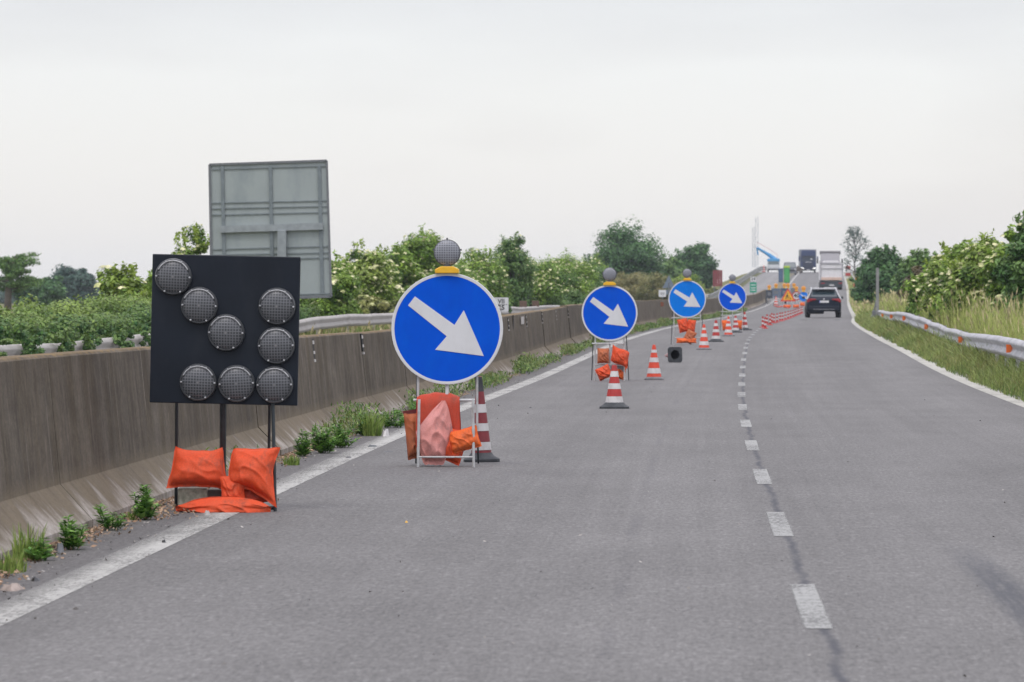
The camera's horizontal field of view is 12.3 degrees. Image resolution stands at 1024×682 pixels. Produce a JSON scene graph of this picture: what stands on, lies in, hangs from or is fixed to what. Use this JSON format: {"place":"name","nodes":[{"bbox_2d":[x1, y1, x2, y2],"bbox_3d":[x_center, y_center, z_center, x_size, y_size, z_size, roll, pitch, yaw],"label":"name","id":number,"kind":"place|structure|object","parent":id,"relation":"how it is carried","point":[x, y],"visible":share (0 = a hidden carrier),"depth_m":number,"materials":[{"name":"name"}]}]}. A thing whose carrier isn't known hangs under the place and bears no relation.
{"place":"outdoors","nodes":[
{"label":"outdoors","id":0,"kind":"place"},
{"bbox_2d":[0,272,856,312],"bbox_3d":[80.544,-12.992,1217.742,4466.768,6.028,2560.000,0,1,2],"label":"ground","id":1,"kind":"structure","parent":0,"point":[717,287],"depth_m":624.37,"materials":[{"name":"green plant"}]},
{"bbox_2d":[0,252,45,311],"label":"pine tree","id":2,"kind":"object","parent":1,"relation":"on","point":[12,269],"visible":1,"depth_m":301.07,"materials":[{"name":"green plant"}]},
{"bbox_2d":[12,276,67,307],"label":"broadleaf tree","id":3,"kind":"object","parent":1,"relation":"on","point":[49,291],"visible":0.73,"depth_m":420.34,"materials":[{"name":"green plant"}]},
{"bbox_2d":[48,264,97,304],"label":"broadleaf tree","id":4,"kind":"object","parent":1,"relation":"on","point":[81,282],"visible":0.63,"depth_m":560.37,"materials":[{"name":"green plant"}]},
{"bbox_2d":[94,261,151,336],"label":"elder bush","id":5,"kind":"object","parent":1,"relation":"on","point":[115,280],"visible":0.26,"depth_m":98.09,"materials":[{"name":"green plant"}]},
{"bbox_2d":[143,269,151,300],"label":"elder bush","id":6,"kind":"object","parent":1,"relation":"on","point":[148,284],"visible":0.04,"depth_m":104.17,"materials":[{"name":"green plant"}]},
{"bbox_2d":[0,289,323,356],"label":"ivy hedge","id":7,"kind":"object","parent":1,"relation":"on","point":[29,326],"visible":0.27,"depth_m":76.81,"materials":[{"name":"green plant"}]},
{"bbox_2d":[171,221,209,254],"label":"elder bush","id":8,"kind":"object","parent":1,"relation":"on","point":[197,238],"visible":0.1,"depth_m":132.44,"materials":[{"name":"green plant"}]},
{"bbox_2d":[208,159,331,298],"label":"sign","id":9,"kind":"object","parent":1,"relation":"on","point":[275,208],"visible":0.69,"depth_m":117.27,"materials":[{"name":"grey metal"}]},
{"bbox_2d":[309,257,365,327],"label":"elder bush","id":10,"kind":"object","parent":1,"relation":"on","point":[341,300],"visible":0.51,"depth_m":139.68,"materials":[{"name":"green plant"}]},
{"bbox_2d":[332,249,362,299],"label":"elder bush","id":11,"kind":"object","parent":1,"relation":"on","point":[350,269],"visible":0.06,"depth_m":152.06,"materials":[{"name":"green plant"}]},
{"bbox_2d":[0,294,708,355],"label":"guard rail","id":12,"kind":"object","parent":1,"relation":"on","point":[327,322],"visible":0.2,"depth_m":114.14,"materials":[{"name":"metal"}]},
{"bbox_2d":[494,298,507,311],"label":"distance plate","id":13,"kind":"object","parent":12,"relation":"attached to","point":[502,303],"visible":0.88,"depth_m":181.13,"materials":[{"name":"grey metal"}]},
{"bbox_2d":[337,238,404,301],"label":"elder bush","id":14,"kind":"object","parent":1,"relation":"on","point":[373,272],"visible":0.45,"depth_m":157.56,"materials":[{"name":"green plant"}]},
{"bbox_2d":[355,294,397,313],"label":"bramble bush","id":15,"kind":"object","parent":1,"relation":"on","point":[370,304],"visible":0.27,"depth_m":149.31,"materials":[{"name":"green plant"}]},
{"bbox_2d":[379,243,424,299],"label":"elder bush","id":16,"kind":"object","parent":1,"relation":"on","point":[406,276],"visible":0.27,"depth_m":167.94,"materials":[{"name":"green plant"}]},
{"bbox_2d":[391,223,461,276],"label":"elder bush","id":17,"kind":"object","parent":1,"relation":"on","point":[421,252],"visible":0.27,"depth_m":177.50,"materials":[{"name":"green plant"}]},
{"bbox_2d":[453,257,490,289],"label":"elder bush","id":18,"kind":"object","parent":1,"relation":"on","point":[464,271],"visible":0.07,"depth_m":195.59,"materials":[{"name":"green plant"}]},
{"bbox_2d":[454,245,514,305],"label":"elder bush","id":19,"kind":"object","parent":1,"relation":"on","point":[495,279],"visible":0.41,"depth_m":201.68,"materials":[{"name":"green plant"}]},
{"bbox_2d":[488,231,542,306],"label":"elder bush","id":20,"kind":"object","parent":1,"relation":"on","point":[517,263],"visible":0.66,"depth_m":227.57,"materials":[{"name":"green plant"}]},
{"bbox_2d":[520,258,568,306],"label":"elder bush","id":21,"kind":"object","parent":1,"relation":"on","point":[545,292],"visible":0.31,"depth_m":235.08,"materials":[{"name":"green plant"}]},
{"bbox_2d":[534,257,597,297],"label":"elder bush","id":22,"kind":"object","parent":1,"relation":"on","point":[573,282],"visible":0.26,"depth_m":267.26,"materials":[{"name":"green plant"}]},
{"bbox_2d":[546,289,586,305],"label":"bramble bush","id":23,"kind":"object","parent":1,"relation":"on","point":[574,297],"visible":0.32,"depth_m":237.97,"materials":[{"name":"green plant"}]},
{"bbox_2d":[537,247,601,294],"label":"elder bush","id":24,"kind":"object","parent":1,"relation":"on","point":[588,271],"visible":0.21,"depth_m":271.57,"materials":[{"name":"green plant"}]},
{"bbox_2d":[583,259,615,290],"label":"elder bush","id":25,"kind":"object","parent":1,"relation":"on","point":[602,280],"visible":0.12,"depth_m":291.67,"materials":[{"name":"green plant"}]},
{"bbox_2d":[586,214,669,294],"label":"broadleaf tree","id":26,"kind":"object","parent":1,"relation":"on","point":[627,252],"visible":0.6,"depth_m":428.17,"materials":[{"name":"green plant"}]},
{"bbox_2d":[613,270,677,300],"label":"shrub","id":27,"kind":"object","parent":1,"relation":"on","point":[636,282],"visible":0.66,"depth_m":382.96,"materials":[{"name":"green plant"}]},
{"bbox_2d":[653,251,693,290],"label":"broadleaf tree","id":28,"kind":"object","parent":1,"relation":"on","point":[674,269],"visible":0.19,"depth_m":438.23,"materials":[{"name":"green plant"}]},
{"bbox_2d":[666,273,704,289],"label":"shrub","id":29,"kind":"object","parent":1,"relation":"on","point":[694,278],"visible":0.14,"depth_m":404.08,"materials":[{"name":"green plant"}]},
{"bbox_2d":[674,241,719,288],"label":"broadleaf tree","id":30,"kind":"object","parent":1,"relation":"on","point":[699,262],"visible":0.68,"depth_m":518.26,"materials":[{"name":"green plant"}]},
{"bbox_2d":[713,270,721,295],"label":"red panel","id":31,"kind":"object","parent":1,"relation":"on","point":[717,277],"visible":0.83,"depth_m":454.52,"materials":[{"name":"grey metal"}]},
{"bbox_2d":[707,266,766,298],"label":"bridge parapet","id":32,"kind":"structure","parent":1,"relation":"on","point":[742,279],"depth_m":567.33,"materials":[{"name":"metal"}]},
{"bbox_2d":[839,225,872,276],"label":"bare tree","id":33,"kind":"object","parent":1,"relation":"on","point":[857,235],"visible":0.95,"depth_m":478.91,"materials":[{"name":"grey plant"}]},
{"bbox_2d":[849,258,871,303],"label":"broadleaf tree","id":34,"kind":"object","parent":1,"relation":"on","point":[855,294],"visible":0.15,"depth_m":279.17,"materials":[{"name":"green plant"}]},
{"bbox_2d":[844,275,885,314],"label":"distant verge grass","id":35,"kind":"structure","parent":1,"relation":"on","point":[859,307],"depth_m":264.68,"materials":[{"name":"green plant"}]},
{"bbox_2d":[872,268,878,316],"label":"verge post","id":36,"kind":"object","parent":1,"relation":"on","point":[876,305],"visible":0.57,"depth_m":189.51,"materials":[{"name":"grey metal"}]},
{"bbox_2d":[852,243,905,303],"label":"broadleaf tree","id":37,"kind":"object","parent":1,"relation":"on","point":[885,261],"visible":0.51,"depth_m":260.77,"materials":[{"name":"green plant"}]},
{"bbox_2d":[896,265,922,303],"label":"shrub","id":38,"kind":"object","parent":1,"relation":"on","point":[916,270],"visible":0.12,"depth_m":184.22,"materials":[{"name":"brown plant"}]},
{"bbox_2d":[889,248,937,297],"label":"broadleaf tree","id":39,"kind":"object","parent":1,"relation":"on","point":[914,259],"visible":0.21,"depth_m":248.87,"materials":[{"name":"green plant"}]},
{"bbox_2d":[900,265,928,316],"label":"elder bush","id":40,"kind":"object","parent":1,"relation":"on","point":[914,283],"visible":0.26,"depth_m":137.31,"materials":[{"name":"green plant"}]},
{"bbox_2d":[918,241,957,321],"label":"elder bush","id":41,"kind":"object","parent":1,"relation":"on","point":[930,289],"visible":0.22,"depth_m":127.36,"materials":[{"name":"green plant"}]},
{"bbox_2d":[854,308,1023,401],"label":"verge grass","id":42,"kind":"structure","parent":1,"relation":"on","point":[925,350],"depth_m":88.28,"materials":[{"name":"green plant"}]},
{"bbox_2d":[870,310,1023,370],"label":"guard rail","id":43,"kind":"object","parent":1,"relation":"on","point":[1008,347],"visible":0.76,"depth_m":90.14,"materials":[{"name":"metal"}]},
{"bbox_2d":[932,237,976,317],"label":"elder bush","id":44,"kind":"object","parent":1,"relation":"on","point":[951,254],"visible":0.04,"depth_m":121.47,"materials":[{"name":"green plant"}]},
{"bbox_2d":[937,228,1006,319],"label":"elder bush","id":45,"kind":"object","parent":1,"relation":"on","point":[966,272],"visible":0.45,"depth_m":115.04,"materials":[{"name":"green plant"}]},
{"bbox_2d":[988,288,1008,315],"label":"elder bush","id":46,"kind":"object","parent":1,"relation":"on","point":[1003,292],"visible":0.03,"depth_m":107.53,"materials":[{"name":"green plant"}]},
{"bbox_2d":[982,224,1016,316],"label":"elder bush","id":47,"kind":"object","parent":1,"relation":"on","point":[990,267],"visible":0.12,"depth_m":113.58,"materials":[{"name":"green plant"}]},
{"bbox_2d":[991,210,1023,315],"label":"elder bush","id":48,"kind":"object","parent":1,"relation":"on","point":[1010,272],"visible":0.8,"depth_m":105.28,"materials":[{"name":"green plant"}]},
{"bbox_2d":[299,298,706,334],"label":"opposite verge grass","id":49,"kind":"structure","parent":0,"point":[369,327],"depth_m":123.99,"materials":[{"name":"green plant"}]},
{"bbox_2d":[0,272,1023,681],"bbox_3d":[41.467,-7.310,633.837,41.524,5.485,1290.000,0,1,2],"label":"road","id":50,"kind":"structure","parent":0,"point":[316,582],"depth_m":25.41,"materials":[{"name":"grey asphalt"}]},
{"bbox_2d":[0,583,23,591],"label":"stone","id":51,"kind":"object","parent":50,"relation":"on","point":[13,587],"visible":1,"depth_m":21.97,"materials":[{"name":"white stone"}]},
{"bbox_2d":[0,547,27,573],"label":"grass tuft","id":52,"kind":"object","parent":50,"relation":"on","point":[10,565],"visible":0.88,"depth_m":23.36,"materials":[{"name":"green plant"}]},
{"bbox_2d":[9,523,46,560],"bbox_3d":[-2.506,1.036,24.526,0.208,0.208,0.276,0,1,2],"label":"grass tuft","id":53,"kind":"object","parent":50,"relation":"on","point":[22,544],"visible":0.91,"depth_m":24.48,"materials":[{"name":"green plant"}]},
{"bbox_2d":[22,537,56,560],"bbox_3d":[-2.439,1.075,24.439,0.157,0.136,0.216,0,1,28],"label":"weed plant","id":54,"kind":"object","parent":50,"relation":"on","point":[38,552],"visible":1,"depth_m":24.43,"materials":[{"name":"green plant"}]},
{"bbox_2d":[57,514,89,549],"bbox_3d":[-2.366,1.033,25.501,0.205,0.202,0.202,0,1,-14],"label":"weed plant","id":55,"kind":"object","parent":50,"relation":"on","point":[74,540],"visible":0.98,"depth_m":25.48,"materials":[{"name":"green plant"}]},
{"bbox_2d":[93,503,127,529],"bbox_3d":[-2.337,1.027,27.628,0.227,0.172,0.174,0,1,-26],"label":"weed plant","id":56,"kind":"object","parent":50,"relation":"on","point":[107,522],"visible":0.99,"depth_m":27.61,"materials":[{"name":"green plant"}]},
{"bbox_2d":[129,484,160,519],"bbox_3d":[-2.240,0.986,28.926,0.222,0.230,0.256,0,1,2],"label":"weed plant","id":57,"kind":"object","parent":50,"relation":"on","point":[144,508],"visible":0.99,"depth_m":28.89,"materials":[{"name":"green plant"}]},
{"bbox_2d":[178,488,207,504],"bbox_3d":[-2.034,1.007,30.231,0.190,0.140,0.140,0,1,-4],"label":"stone block","id":58,"kind":"object","parent":50,"relation":"on","point":[185,495],"depth_m":30.16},
{"bbox_2d":[166,446,225,488],"bbox_3d":[-1.994,0.806,30.160,0.401,0.271,0.181,1,-8,-2],"label":"sandbag","id":59,"kind":"object","parent":58,"relation":"on","point":[200,468],"visible":1,"depth_m":30.11,"materials":[{"name":"orange fabric"}]},
{"bbox_2d":[175,496,270,512],"bbox_3d":[-1.823,1.043,29.943,0.606,0.125,0.238,1,13,-1],"label":"sandbag","id":60,"kind":"object","parent":50,"relation":"on","point":[225,504],"visible":0.92,"depth_m":29.88,"materials":[{"name":"orange fabric"}]},
{"bbox_2d":[220,476,244,497],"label":"sandbag","id":61,"kind":"object","parent":60,"relation":"on","point":[230,488],"visible":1,"depth_m":30.00,"materials":[{"name":"orange fabric"}]},
{"bbox_2d":[150,254,300,510],"bbox_3d":[-1.817,0.265,30.233,0.961,1.638,0.385,0,1,2],"label":"arrow board","id":62,"kind":"object","parent":50,"relation":"on","point":[224,330],"visible":0.98,"depth_m":30.08,"materials":[{"name":"metal"}]},
{"bbox_2d":[228,447,279,507],"bbox_3d":[-1.630,0.848,30.035,0.340,0.384,0.192,6,-9,8],"label":"sandbag","id":63,"kind":"object","parent":50,"relation":"on","point":[251,469],"visible":1,"depth_m":29.99,"materials":[{"name":"orange fabric"}]},
{"bbox_2d":[244,489,267,502],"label":"sandbag","id":64,"kind":"object","parent":50,"relation":"on","point":[249,494],"visible":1,"depth_m":30.05,"materials":[{"name":"orange fabric"}]},
{"bbox_2d":[280,454,301,464],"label":"grass tuft","id":65,"kind":"object","parent":50,"relation":"on","point":[291,461],"visible":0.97,"depth_m":38.25,"materials":[{"name":"green plant"}]},
{"bbox_2d":[293,429,310,455],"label":"weed plant","id":66,"kind":"object","parent":50,"relation":"on","point":[300,448],"visible":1,"depth_m":40.38,"materials":[{"name":"green plant"}]},
{"bbox_2d":[0,332,636,591],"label":"dry leaf litter","id":67,"kind":"object","parent":50,"relation":"on","point":[160,508],"visible":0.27,"depth_m":28.84,"materials":[{"name":"brown plant"}]},
{"bbox_2d":[307,424,339,452],"bbox_3d":[-1.636,0.856,41.208,0.254,0.261,0.311,0,1,-39],"label":"weed plant","id":68,"kind":"object","parent":50,"relation":"on","point":[326,444],"visible":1,"depth_m":41.20,"materials":[{"name":"green plant"}]},
{"bbox_2d":[330,423,358,447],"bbox_3d":[-1.552,0.854,42.703,0.290,0.238,0.314,0,1,-42],"label":"weed plant","id":69,"kind":"object","parent":50,"relation":"on","point":[341,433],"visible":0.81,"depth_m":42.68,"materials":[{"name":"green plant"}]},
{"bbox_2d":[348,413,369,435],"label":"weed plant","id":70,"kind":"object","parent":50,"relation":"on","point":[360,429],"visible":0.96,"depth_m":46.40,"materials":[{"name":"green plant"}]},
{"bbox_2d":[355,412,389,435],"bbox_3d":[-1.366,0.811,46.405,0.361,0.250,0.482,0,1,2],"label":"grass tuft","id":71,"kind":"object","parent":50,"relation":"on","point":[374,428],"visible":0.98,"depth_m":46.29,"materials":[{"name":"green plant"}]},
{"bbox_2d":[0,290,768,561],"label":"concrete barrier","id":72,"kind":"object","parent":50,"relation":"on","point":[82,432],"visible":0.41,"depth_m":31.59,"materials":[{"name":"grey concrete"}]},
{"bbox_2d":[374,410,404,427],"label":"weed plant","id":73,"kind":"object","parent":50,"relation":"on","point":[388,422],"visible":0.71,"depth_m":49.17,"materials":[{"name":"green plant"}]},
{"bbox_2d":[0,273,798,625],"bbox_3d":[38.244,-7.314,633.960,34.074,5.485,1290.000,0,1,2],"label":"edge line","id":74,"kind":"object","parent":50,"relation":"on","point":[94,573],"visible":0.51,"depth_m":26.52,"materials":[{"name":"paint"}]},
{"bbox_2d":[403,413,420,459],"bbox_3d":[-0.779,0.763,38.187,0.159,0.380,0.159,-6,2,-18],"label":"sandbag","id":75,"kind":"object","parent":50,"relation":"on","point":[410,424],"visible":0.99,"depth_m":38.14,"materials":[{"name":"orange fabric"}]},
{"bbox_2d":[391,238,502,466],"bbox_3d":[-0.512,0.088,38.258,0.897,1.835,0.838,0,1,2],"label":"arrow sign","id":76,"kind":"object","parent":50,"relation":"on","point":[447,326],"visible":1,"depth_m":38.03,"materials":[{"name":"blue metal"}]},
{"bbox_2d":[416,400,452,464],"bbox_3d":[-0.622,0.732,37.933,0.295,0.522,0.189,1,-4,-6],"label":"sandbag","id":77,"kind":"object","parent":76,"relation":"hanging from","point":[435,427],"visible":1,"depth_m":37.89,"materials":[{"name":"pink fabric"}]},
{"bbox_2d":[416,392,460,446],"bbox_3d":[-0.591,0.632,38.078,0.357,0.445,0.207,0,1,2],"label":"sandbag","id":78,"kind":"object","parent":76,"relation":"attached to","point":[430,402],"visible":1,"depth_m":38.00,"materials":[{"name":"red fabric"}]},
{"bbox_2d":[445,428,463,465],"bbox_3d":[-0.500,0.823,37.986,0.262,0.281,0.211,20,-5,2],"label":"sandbag","id":79,"kind":"object","parent":50,"relation":"on","point":[455,461],"visible":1,"depth_m":37.93,"materials":[{"name":"orange fabric"}]},
{"bbox_2d":[449,425,481,453],"bbox_3d":[-0.383,0.790,37.912,0.254,0.178,0.158,-16,-8,10],"label":"sandbag","id":80,"kind":"object","parent":79,"relation":"on","point":[464,439],"visible":1,"depth_m":37.87,"materials":[{"name":"orange fabric"}]},
{"bbox_2d":[206,308,747,470],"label":"wall foot weeds","id":81,"kind":"object","parent":50,"relation":"on","point":[528,363],"depth_m":73.45,"materials":[{"name":"green plant"}]},
{"bbox_2d":[463,376,499,461],"bbox_3d":[-0.260,0.642,39.095,0.290,0.704,0.290,-2,1,-4],"label":"traffic cone","id":82,"kind":"object","parent":50,"relation":"on","point":[486,454],"visible":0.79,"depth_m":39.04,"materials":[{"name":"plastic"}]},
{"bbox_2d":[3,351,1023,679],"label":"grit","id":83,"kind":"object","parent":50,"relation":"on","point":[369,591],"visible":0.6,"depth_m":26.46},
{"bbox_2d":[595,364,610,380],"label":"sandbag","id":84,"kind":"object","parent":50,"relation":"on","point":[603,372],"visible":0.94,"depth_m":75.83,"materials":[{"name":"orange fabric"}]},
{"bbox_2d":[597,348,608,363],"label":"sandbag","id":85,"kind":"object","parent":84,"relation":"on","point":[603,355],"visible":1,"depth_m":75.91,"materials":[{"name":"orange fabric"}]},
{"bbox_2d":[582,267,637,380],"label":"arrow sign","id":86,"kind":"object","parent":50,"relation":"on","point":[609,311],"visible":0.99,"depth_m":75.98,"materials":[{"name":"blue metal"}]},
{"bbox_2d":[611,345,628,367],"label":"sandbag","id":87,"kind":"object","parent":86,"relation":"attached to","point":[619,356],"visible":1,"depth_m":75.90,"materials":[{"name":"orange fabric"}]},
{"bbox_2d":[599,365,628,408],"bbox_3d":[1.246,0.556,57.702,0.360,0.529,0.360,0,1,2],"label":"traffic cone","id":88,"kind":"object","parent":50,"relation":"on","point":[614,398],"visible":1,"depth_m":57.63,"materials":[{"name":"white plastic"}]},
{"bbox_2d":[644,345,663,379],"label":"traffic cone","id":89,"kind":"object","parent":50,"relation":"on","point":[653,372],"visible":1,"depth_m":76.90,"materials":[{"name":"white plastic"}]},
{"bbox_2d":[665,347,681,362],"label":"warning lamp","id":90,"kind":"object","parent":50,"relation":"on","point":[673,354],"visible":1,"depth_m":92.78,"materials":[{"name":"black plastic"}]},
{"bbox_2d":[668,268,705,344],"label":"arrow sign","id":91,"kind":"object","parent":50,"relation":"on","point":[687,298],"visible":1,"depth_m":115.90,"materials":[{"name":"blue metal"}]},
{"bbox_2d":[684,329,696,343],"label":"sandbag","id":92,"kind":"object","parent":50,"relation":"on","point":[689,334],"visible":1,"depth_m":115.77,"materials":[{"name":"orange plastic"}]},
{"bbox_2d":[677,318,687,332],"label":"sandbag","id":93,"kind":"object","parent":92,"relation":"on","point":[683,324],"visible":1,"depth_m":115.88,"materials":[{"name":"orange plastic"}]},
{"bbox_2d":[696,324,711,349],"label":"traffic cone","id":94,"kind":"object","parent":50,"relation":"on","point":[703,344],"visible":1,"depth_m":107.84,"materials":[{"name":"white plastic"}]},
{"bbox_2d":[708,320,723,341],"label":"traffic cone","id":95,"kind":"object","parent":50,"relation":"on","point":[715,336],"visible":1,"depth_m":121.92,"materials":[{"name":"white plastic"}]},
{"bbox_2d":[718,274,745,330],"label":"arrow sign","id":96,"kind":"object","parent":50,"relation":"on","point":[732,296],"visible":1,"depth_m":155.82,"materials":[{"name":"blue metal"}]},
{"bbox_2d":[737,277,832,628],"bbox_3d":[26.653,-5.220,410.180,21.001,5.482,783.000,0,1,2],"label":"lane line","id":97,"kind":"object","parent":50,"relation":"on","point":[808,601],"visible":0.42,"depth_m":22.37,"materials":[{"name":"paint"}]},
{"bbox_2d":[781,283,794,307],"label":"roadworks sign","id":98,"kind":"object","parent":50,"relation":"on","point":[787,296],"visible":1,"depth_m":367.42,"materials":[{"name":"yellow metal"}]},
{"bbox_2d":[798,249,817,272],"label":"lorry","id":99,"kind":"object","parent":50,"relation":"on","point":[807,259],"visible":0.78,"depth_m":733.68,"materials":[{"name":"blue metal"}]},
{"bbox_2d":[802,287,842,317],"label":"car","id":100,"kind":"object","parent":50,"relation":"on","point":[819,300],"visible":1,"depth_m":246.46,"materials":[{"name":"black paint"}]},
{"bbox_2d":[817,251,842,289],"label":"lorry","id":101,"kind":"object","parent":50,"relation":"on","point":[830,270],"visible":0.95,"depth_m":519.10,"materials":[{"name":"metal"}]},
{"bbox_2d":[843,272,1023,406],"bbox_3d":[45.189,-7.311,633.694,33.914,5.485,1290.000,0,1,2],"label":"verge line","id":102,"kind":"object","parent":50,"relation":"on","point":[985,389],"visible":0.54,"depth_m":86.73,"materials":[{"name":"paint"}]},
{"bbox_2d":[0,0,1023,282],"label":"sky","id":103,"kind":"structure","parent":0,"point":[552,123],"materials":[{"name":"white"}]},
{"bbox_2d":[743,272,783,294],"bbox_3d":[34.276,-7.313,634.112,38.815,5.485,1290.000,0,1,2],"label":"opposite road","id":104,"kind":"structure","parent":0,"point":[766,280],"depth_m":599.56,"materials":[{"name":"grey asphalt"}]},
{"bbox_2d":[752,217,779,271],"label":"inspection lorry","id":105,"kind":"object","parent":104,"relation":"on","point":[773,262],"visible":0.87,"depth_m":790.68,"materials":[{"name":"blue metal"}]},
{"bbox_2d":[872,283,1023,340],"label":"tall grass","id":106,"kind":"structure","parent":0,"point":[999,323],"depth_m":103.41,"materials":[{"name":"green plant"}]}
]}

